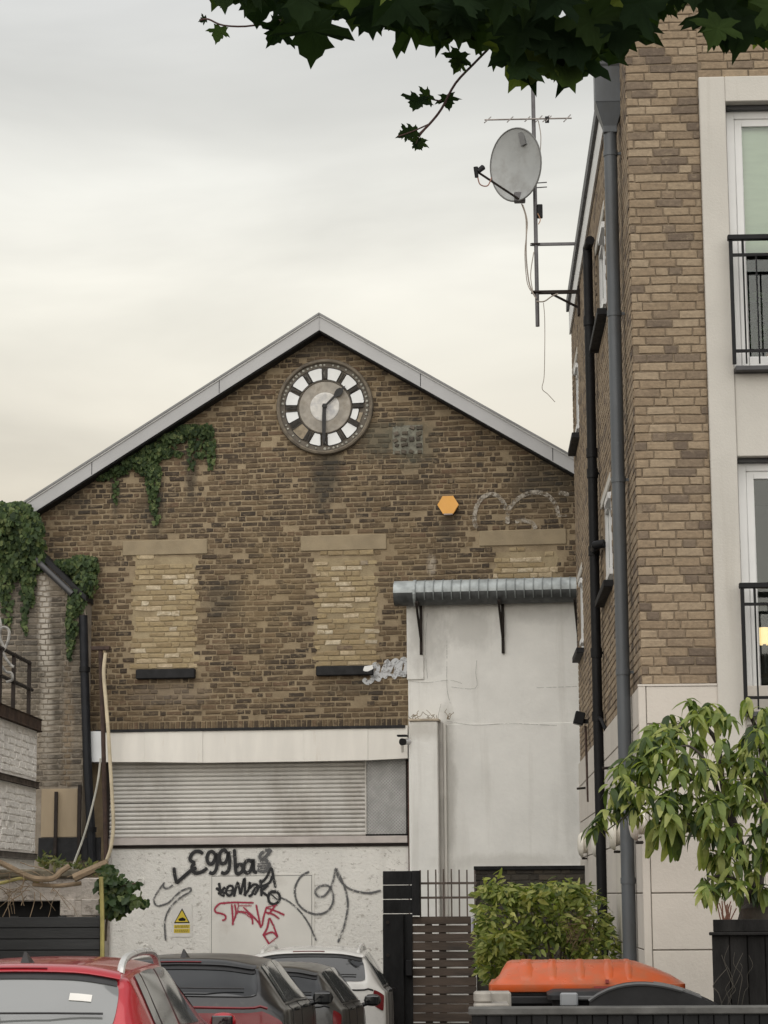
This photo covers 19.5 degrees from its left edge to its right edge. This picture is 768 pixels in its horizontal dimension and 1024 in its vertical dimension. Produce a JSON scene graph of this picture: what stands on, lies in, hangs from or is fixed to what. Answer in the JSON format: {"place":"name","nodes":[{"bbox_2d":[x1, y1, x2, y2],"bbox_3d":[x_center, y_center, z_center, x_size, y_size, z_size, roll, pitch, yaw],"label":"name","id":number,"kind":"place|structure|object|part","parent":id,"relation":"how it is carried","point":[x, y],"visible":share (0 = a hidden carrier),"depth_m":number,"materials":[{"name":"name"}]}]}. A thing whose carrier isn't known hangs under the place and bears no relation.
{"place":"outdoors","nodes":[
{"label":"outdoors","id":0,"kind":"place"},
{"bbox_2d":[0,0,593,502],"label":"sky","id":1,"kind":"structure","parent":0,"point":[175,203],"materials":[{"name":"white"}]},
{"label":"ground","id":2,"kind":"structure","parent":0,"visible":0},
{"bbox_2d":[0,703,41,868],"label":"white painted building","id":3,"kind":"structure","parent":2,"relation":"on","point":[19,783],"depth_m":24.95,"materials":[{"name":"white brick"}]},
{"bbox_2d":[0,618,33,713],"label":"iron railing","id":4,"kind":"object","parent":3,"relation":"on","point":[3,651],"visible":0.99,"depth_m":25.16,"materials":[{"name":"metal"}]},
{"bbox_2d":[0,916,99,958],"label":"black board fence","id":5,"kind":"object","parent":2,"relation":"on","point":[52,936],"visible":0.38,"depth_m":21.94,"materials":[{"name":"paint"}]},
{"bbox_2d":[99,877,104,956],"bbox_3d":[-2.754,3.964,21.858,0.063,0.800,0.044,-2,-10,7],"label":"metal post","id":6,"kind":"object","parent":5,"relation":"attached to","point":[102,924],"visible":0.93,"depth_m":21.84,"materials":[{"name":"metal"}]},
{"bbox_2d":[0,535,100,877],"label":"brick outhouse","id":7,"kind":"structure","parent":2,"relation":"on","point":[60,818],"depth_m":31.51,"materials":[{"name":"brick"}]},
{"bbox_2d":[0,500,47,636],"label":"ivy","id":8,"kind":"object","parent":7,"relation":"attached to","point":[22,530],"visible":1,"depth_m":31.74,"materials":[{"name":"green plant"}]},
{"bbox_2d":[53,554,99,661],"bbox_3d":[-4.444,1.355,31.789,0.778,1.572,0.516,-2,-10,7],"label":"ivy","id":9,"kind":"object","parent":7,"relation":"attached to","point":[82,571],"visible":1,"depth_m":31.75,"materials":[{"name":"green plant"}]},
{"bbox_2d":[79,615,96,862],"bbox_3d":[-4.142,3.169,31.316,0.310,3.471,0.156,-2,-10,7],"label":"black downpipe","id":10,"kind":"object","parent":7,"relation":"attached to","point":[84,669],"visible":0.93,"depth_m":31.28,"materials":[{"name":"metal"}]},
{"bbox_2d":[0,869,109,956],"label":"yard wall","id":11,"kind":"structure","parent":2,"relation":"on","point":[82,900],"depth_m":22.59,"materials":[{"name":"stone"}]},
{"bbox_2d":[0,859,107,916],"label":"dead branch","id":12,"kind":"object","parent":11,"relation":"on","point":[77,876],"visible":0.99,"depth_m":22.35,"materials":[{"name":"brown wood"}]},
{"bbox_2d":[35,850,98,875],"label":"wall weeds","id":13,"kind":"object","parent":11,"relation":"on","point":[45,862],"depth_m":22.63,"materials":[{"name":"green plant"}]},
{"bbox_2d":[0,948,236,1023],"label":"parked car","id":14,"kind":"object","parent":2,"relation":"on","point":[125,989],"visible":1,"depth_m":13.44,"materials":[{"name":"red paint"}]},
{"bbox_3d":[-2.223,2.896,13.317,1.276,0.303,0.347,-1,-10,2],"label":"rear window","id":15,"kind":"part","parent":14,"relation":"part of","materials":[{"name":"grey glass"}]},
{"bbox_3d":[-1.445,3.010,13.736,0.181,0.348,0.280,-1,-10,2],"label":"side window","id":16,"kind":"part","parent":14,"relation":"part of","materials":[{"name":"grey glass"}]},
{"bbox_3d":[-1.432,3.090,14.208,0.192,0.366,0.673,-1,-10,2],"label":"side window","id":17,"kind":"part","parent":14,"relation":"part of","materials":[{"name":"grey glass"}]},
{"bbox_3d":[-1.402,3.256,15.077,0.204,0.398,1.004,-1,-10,2],"label":"side window","id":18,"kind":"part","parent":14,"relation":"part of","materials":[{"name":"grey glass"}]},
{"bbox_2d":[92,864,149,940],"bbox_3d":[-2.590,3.862,22.187,0.575,0.756,0.457,-2,-10,7],"label":"leafy shrub","id":19,"kind":"object","parent":2,"relation":"on","point":[121,900],"visible":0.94,"depth_m":22.11,"materials":[{"name":"green plant"}]},
{"bbox_2d":[133,949,333,1023],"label":"parked car","id":20,"kind":"object","parent":2,"relation":"on","point":[246,989],"visible":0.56,"depth_m":18.02,"materials":[{"name":"grey paint"}]},
{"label":"rear window","id":21,"kind":"part","parent":20,"relation":"part of","materials":[{"name":"black glass"}]},
{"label":"side window","id":22,"kind":"part","parent":20,"relation":"part of","materials":[{"name":"black glass"}]},
{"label":"side window","id":23,"kind":"part","parent":20,"relation":"part of","materials":[{"name":"black glass"}]},
{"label":"side window","id":24,"kind":"part","parent":20,"relation":"part of","materials":[{"name":"grey glass"}]},
{"bbox_2d":[23,312,575,971],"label":"brick depot","id":25,"kind":"structure","parent":2,"relation":"on","point":[249,622],"depth_m":31.60,"materials":[{"name":"brick"}]},
{"bbox_2d":[72,758,101,868],"bbox_3d":[-4.101,4.171,30.844,0.406,1.547,0.030,-2,-10,7],"label":"cable","id":26,"kind":"object","parent":25,"relation":"hanging from","point":[88,820],"visible":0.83,"depth_m":30.83,"materials":[{"name":"grey plastic"}]},
{"bbox_2d":[91,646,110,863],"bbox_3d":[-3.934,3.613,31.071,0.308,3.514,0.100,-2,-10,7],"label":"metal post","id":27,"kind":"object","parent":25,"relation":"attached to","point":[100,649],"visible":0.79,"depth_m":31.10,"materials":[{"name":"metal"}]},
{"bbox_2d":[102,653,114,860],"bbox_3d":[-3.814,3.391,30.992,0.219,2.906,0.052,-2,-10,7],"label":"cable","id":28,"kind":"object","parent":27,"relation":"attached to","point":[109,756],"visible":0.97,"depth_m":30.97,"materials":[{"name":"beige plastic"}]},
{"bbox_2d":[95,423,216,525],"bbox_3d":[-3.326,-0.538,32.178,1.860,1.500,0.163,-2,-10,7],"label":"ivy","id":29,"kind":"object","parent":25,"relation":"attached to","point":[145,460],"visible":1,"depth_m":32.20,"materials":[{"name":"green plant"}]},
{"bbox_2d":[172,906,191,936],"bbox_3d":[-2.803,5.677,31.069,0.280,0.428,0.012,-2,-10,7],"label":"warning sign","id":30,"kind":"object","parent":25,"relation":"attached to","point":[181,921],"visible":1,"depth_m":31.07,"materials":[{"name":"yellow plastic"}]},
{"bbox_2d":[209,873,314,955],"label":"paint patch","id":31,"kind":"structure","parent":25,"relation":"in","point":[242,937],"depth_m":30.95,"materials":[{"name":"white paint"}]},
{"bbox_2d":[276,359,373,454],"bbox_3d":[-0.848,-1.505,32.086,1.400,1.400,0.139,-2,-10,7],"label":"wall clock","id":32,"kind":"object","parent":25,"relation":"attached to","point":[324,406],"depth_m":32.07,"materials":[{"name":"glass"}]},
{"bbox_2d":[438,496,458,514],"bbox_3d":[0.907,-0.088,31.601,0.300,0.264,0.105,-2,-10,7],"label":"alarm box","id":33,"kind":"object","parent":25,"relation":"attached to","point":[448,505],"visible":1,"depth_m":31.55,"materials":[{"name":"orange plastic"}]},
{"bbox_2d":[255,943,395,1023],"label":"parked car","id":34,"kind":"object","parent":2,"relation":"on","point":[360,971],"visible":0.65,"depth_m":25.98,"materials":[{"name":"white paint"}]},
{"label":"rear window","id":35,"kind":"part","parent":34,"relation":"part of","materials":[{"name":"grey glass"}]},
{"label":"side window","id":36,"kind":"part","parent":34,"relation":"part of","materials":[{"name":"black glass"}]},
{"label":"side window","id":37,"kind":"part","parent":34,"relation":"part of","materials":[{"name":"grey glass"}]},
{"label":"side window","id":38,"kind":"part","parent":34,"relation":"part of","materials":[{"name":"grey glass"}]},
{"bbox_2d":[277,961,380,1023],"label":"parked car","id":39,"kind":"object","parent":2,"relation":"on","point":[344,1006],"visible":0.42,"depth_m":22.38,"materials":[{"name":"grey paint"}]},
{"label":"rear window","id":40,"kind":"part","parent":39,"relation":"part of","materials":[{"name":"grey glass"}]},
{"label":"side window","id":41,"kind":"part","parent":39,"relation":"part of","materials":[{"name":"black glass"}]},
{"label":"side window","id":42,"kind":"part","parent":39,"relation":"part of","materials":[{"name":"black glass"}]},
{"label":"side window","id":43,"kind":"part","parent":39,"relation":"part of","materials":[{"name":"grey glass"}]},
{"bbox_2d":[383,871,420,1023],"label":"fence pillar","id":44,"kind":"structure","parent":2,"relation":"on","point":[398,951],"depth_m":27.63,"materials":[{"name":"black metal"}]},
{"bbox_2d":[412,869,476,1023],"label":"slatted gate","id":45,"kind":"structure","parent":44,"relation":"attached to","point":[442,1007],"depth_m":27.61,"materials":[{"name":"brown wood"}]},
{"bbox_2d":[198,0,767,150],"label":"plane tree","id":46,"kind":"object","parent":2,"relation":"on","point":[530,43],"visible":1,"depth_m":6.19,"materials":[{"name":"green plant"}]},
{"bbox_2d":[407,602,580,1022],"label":"rendered annex","id":47,"kind":"object","parent":2,"relation":"on","point":[494,761],"visible":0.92,"depth_m":30.67,"materials":[{"name":"white paint"}]},
{"bbox_2d":[397,735,410,752],"bbox_3d":[0.297,3.166,30.607,0.220,0.236,0.217,-2,-10,7],"label":"security camera","id":48,"kind":"object","parent":47,"relation":"attached to","point":[403,741],"visible":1,"depth_m":30.55,"materials":[{"name":"white paint"}]},
{"bbox_2d":[404,709,453,719],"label":"dry weeds","id":49,"kind":"object","parent":47,"relation":"on","point":[413,715],"visible":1,"depth_m":30.72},
{"bbox_2d":[393,576,577,654],"bbox_3d":[1.417,1.420,30.857,2.570,1.032,0.432,-2,-10,7],"label":"awning","id":50,"kind":"object","parent":47,"relation":"attached to","point":[416,594],"visible":0.91,"depth_m":30.80,"materials":[{"name":"metal"}]},
{"bbox_2d":[473,886,550,981],"bbox_3d":[1.170,3.879,20.593,0.736,0.869,0.408,0,-10,0],"label":"golden shrub","id":51,"kind":"object","parent":2,"relation":"on","point":[504,950],"visible":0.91,"depth_m":20.53,"materials":[{"name":"green plant"}]},
{"bbox_2d":[474,865,585,990],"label":"dark brick wall","id":52,"kind":"structure","parent":2,"relation":"on","point":[525,875],"depth_m":27.80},
{"bbox_2d":[467,868,622,986],"bbox_3d":[1.518,4.504,20.943,1.497,2.338,0.922,0,-10,0],"label":"garden hedge","id":53,"kind":"object","parent":2,"relation":"on","point":[567,896],"visible":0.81,"depth_m":20.84,"materials":[{"name":"green plant"}]},
{"bbox_2d":[546,988,605,1005],"bbox_3d":[1.564,3.889,15.277,0.880,1.227,0.730,-1,-10,3],"label":"wheeled bin","id":54,"kind":"object","parent":2,"relation":"on","point":[571,997],"visible":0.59,"depth_m":15.12,"materials":[{"name":"black plastic"}]},
{"bbox_2d":[489,959,684,1005],"bbox_3d":[1.465,3.981,16.146,1.519,1.485,1.095,-1,-10,4],"label":"wheeled bin","id":55,"kind":"object","parent":2,"relation":"on","point":[526,982],"visible":0.56,"depth_m":15.83,"materials":[{"name":"orange plastic"}]},
{"bbox_2d":[468,1005,767,1023],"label":"boundary wall","id":56,"kind":"structure","parent":2,"relation":"on","point":[707,1014],"depth_m":14.50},
{"bbox_2d":[473,991,510,1005],"bbox_3d":[0.724,3.386,14.914,0.253,0.389,0.460,-1,-10,1],"label":"stone end","id":57,"kind":"object","parent":56,"relation":"on","point":[491,998],"visible":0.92,"depth_m":14.75,"materials":[{"name":"white stone"}]},
{"bbox_2d":[588,981,717,1005],"bbox_3d":[1.809,3.781,14.916,0.866,1.293,0.558,-1,-10,6],"label":"wheeled bin","id":58,"kind":"object","parent":2,"relation":"on","point":[642,993],"visible":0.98,"depth_m":14.76,"materials":[{"name":"black plastic"}]},
{"bbox_2d":[566,3,767,1001],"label":"brick flats","id":59,"kind":"structure","parent":2,"relation":"on","point":[692,148],"depth_m":18.85,"materials":[{"name":"beige brick"}]},
{"bbox_2d":[521,89,579,401],"bbox_3d":[2.054,-3.653,27.818,0.700,4.699,0.120,-1,-10,2],"label":"aerial mast","id":60,"kind":"object","parent":59,"relation":"attached to","point":[537,215],"visible":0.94,"depth_m":27.71,"materials":[{"name":"grey metal"}]},
{"bbox_2d":[473,127,546,203],"bbox_3d":[1.561,-4.342,27.673,0.791,0.950,0.748,-3,-10,14],"label":"satellite dish","id":61,"kind":"object","parent":60,"relation":"attached to","point":[515,164],"visible":1,"depth_m":27.86,"materials":[{"name":"grey metal"}]},
{"bbox_2d":[484,114,571,122],"bbox_3d":[1.797,-4.911,27.993,1.098,0.223,0.348,-1,-10,2],"label":"yagi aerial","id":62,"kind":"object","parent":60,"relation":"attached to","point":[546,119],"visible":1,"depth_m":27.98,"materials":[{"name":"metal"}]},
{"bbox_2d":[574,363,578,431],"bbox_3d":[2.529,-1.403,28.988,0.130,1.007,1.100,-1,-10,2],"label":"window","id":63,"kind":"structure","parent":59,"relation":"in","point":[576,364],"depth_m":29.44,"materials":[{"name":"white plastic"}]},
{"bbox_2d":[573,711,588,801],"bbox_3d":[2.352,2.914,26.701,0.177,1.077,0.200,-1,-10,2],"label":"floodlight","id":64,"kind":"object","parent":59,"relation":"attached to","point":[579,719],"visible":1,"depth_m":26.68,"materials":[{"name":"black plastic"}]},
{"bbox_2d":[578,578,583,646],"bbox_3d":[2.547,1.308,28.525,0.130,0.967,1.100,-1,-10,2],"label":"window","id":65,"kind":"structure","parent":59,"relation":"in","point":[580,580],"depth_m":28.97,"materials":[{"name":"white plastic"}]},
{"bbox_2d":[577,832,587,859],"bbox_3d":[2.393,4.027,27.020,0.123,0.325,0.300,-1,-10,2],"label":"vent cover","id":66,"kind":"object","parent":59,"relation":"attached to","point":[582,849],"visible":0.94,"depth_m":26.93,"materials":[{"name":"white plastic"}]},
{"bbox_2d":[591,836,595,856],"bbox_3d":[2.255,3.521,23.703,0.123,0.325,0.300,-1,-10,2],"label":"vent cover","id":67,"kind":"object","parent":59,"relation":"attached to","point":[593,847],"visible":0.38,"depth_m":23.62,"materials":[{"name":"white plastic"}]},
{"bbox_2d":[583,236,607,957],"bbox_3d":[2.249,1.561,23.356,0.152,9.162,0.426,0,-10,-1],"label":"black soil pipe","id":68,"kind":"object","parent":59,"relation":"attached to","point":[596,545],"visible":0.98,"depth_m":23.62,"materials":[{"name":"plastic"}]},
{"bbox_2d":[598,221,606,307],"bbox_3d":[2.286,-2.394,23.177,0.130,1.007,1.500,-1,-10,2],"label":"window","id":69,"kind":"structure","parent":59,"relation":"in","point":[601,239],"depth_m":23.19,"materials":[{"name":"white plastic"}]},
{"bbox_2d":[604,491,612,579],"bbox_3d":[2.304,0.316,22.714,0.130,0.967,1.500,-1,-10,2],"label":"window","id":70,"kind":"structure","parent":59,"relation":"in","point":[607,503],"depth_m":22.73,"materials":[{"name":"white plastic"}]},
{"bbox_2d":[608,822,619,852],"bbox_3d":[2.130,2.990,20.717,0.123,0.325,0.300,-1,-10,2],"label":"vent cover","id":71,"kind":"object","parent":59,"relation":"attached to","point":[614,841],"visible":0.62,"depth_m":20.62,"materials":[{"name":"white plastic"}]},
{"bbox_2d":[593,60,636,960],"bbox_3d":[2.032,0.172,19.317,0.280,10.342,0.250,-1,-10,2],"label":"grey downpipe","id":72,"kind":"object","parent":59,"relation":"attached to","point":[607,108],"visible":0.81,"depth_m":19.38,"materials":[{"name":"paint"}]},
{"bbox_2d":[628,810,644,843],"bbox_3d":[2.009,2.479,17.830,0.123,0.325,0.300,-1,-10,2],"label":"vent cover","id":73,"kind":"object","parent":59,"relation":"attached to","point":[634,834],"visible":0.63,"depth_m":17.75,"materials":[{"name":"white plastic"}]},
{"bbox_2d":[725,105,767,367],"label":"window","id":74,"kind":"structure","parent":59,"relation":"in","point":[746,125],"depth_m":19.18,"materials":[{"name":"white plastic"}]},
{"bbox_2d":[727,234,767,364],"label":"balcony railing","id":75,"kind":"object","parent":59,"relation":"on","point":[731,238],"visible":1,"depth_m":18.71,"materials":[{"name":"black metal"}]},
{"bbox_2d":[737,458,767,685],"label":"window","id":76,"kind":"structure","parent":59,"relation":"in","point":[752,472],"depth_m":18.68,"materials":[{"name":"white plastic"}]},
{"bbox_2d":[739,582,767,708],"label":"balcony railing","id":77,"kind":"object","parent":59,"relation":"on","point":[755,586],"visible":0.91,"depth_m":18.23,"materials":[{"name":"black metal"}]},
{"bbox_2d":[747,288,767,356],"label":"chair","id":78,"kind":"object","parent":59,"relation":"on","point":[752,308],"visible":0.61,"depth_m":19.19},
{"bbox_2d":[749,306,767,355],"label":"potted plant","id":79,"kind":"object","parent":59,"relation":"on","point":[765,309],"visible":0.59,"depth_m":19.26,"materials":[{"name":"plant"}]},
{"bbox_2d":[761,678,767,685],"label":"shelf","id":80,"kind":"object","parent":59,"relation":"in","point":[764,681],"depth_m":18.68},
{"bbox_2d":[759,627,767,677],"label":"table lamp","id":81,"kind":"object","parent":80,"relation":"on","point":[763,635],"visible":0.72,"depth_m":18.89,"materials":[{"name":"brown"}]},
{"bbox_2d":[709,901,767,1004],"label":"planter box","id":82,"kind":"object","parent":2,"relation":"on","point":[740,959],"visible":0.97,"depth_m":15.28,"materials":[{"name":"black wood"}]},
{"bbox_2d":[580,697,767,918],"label":"loquat tree","id":83,"kind":"object","parent":82,"relation":"in","point":[726,807],"visible":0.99,"depth_m":15.77,"materials":[{"name":"green plant"}]}
]}

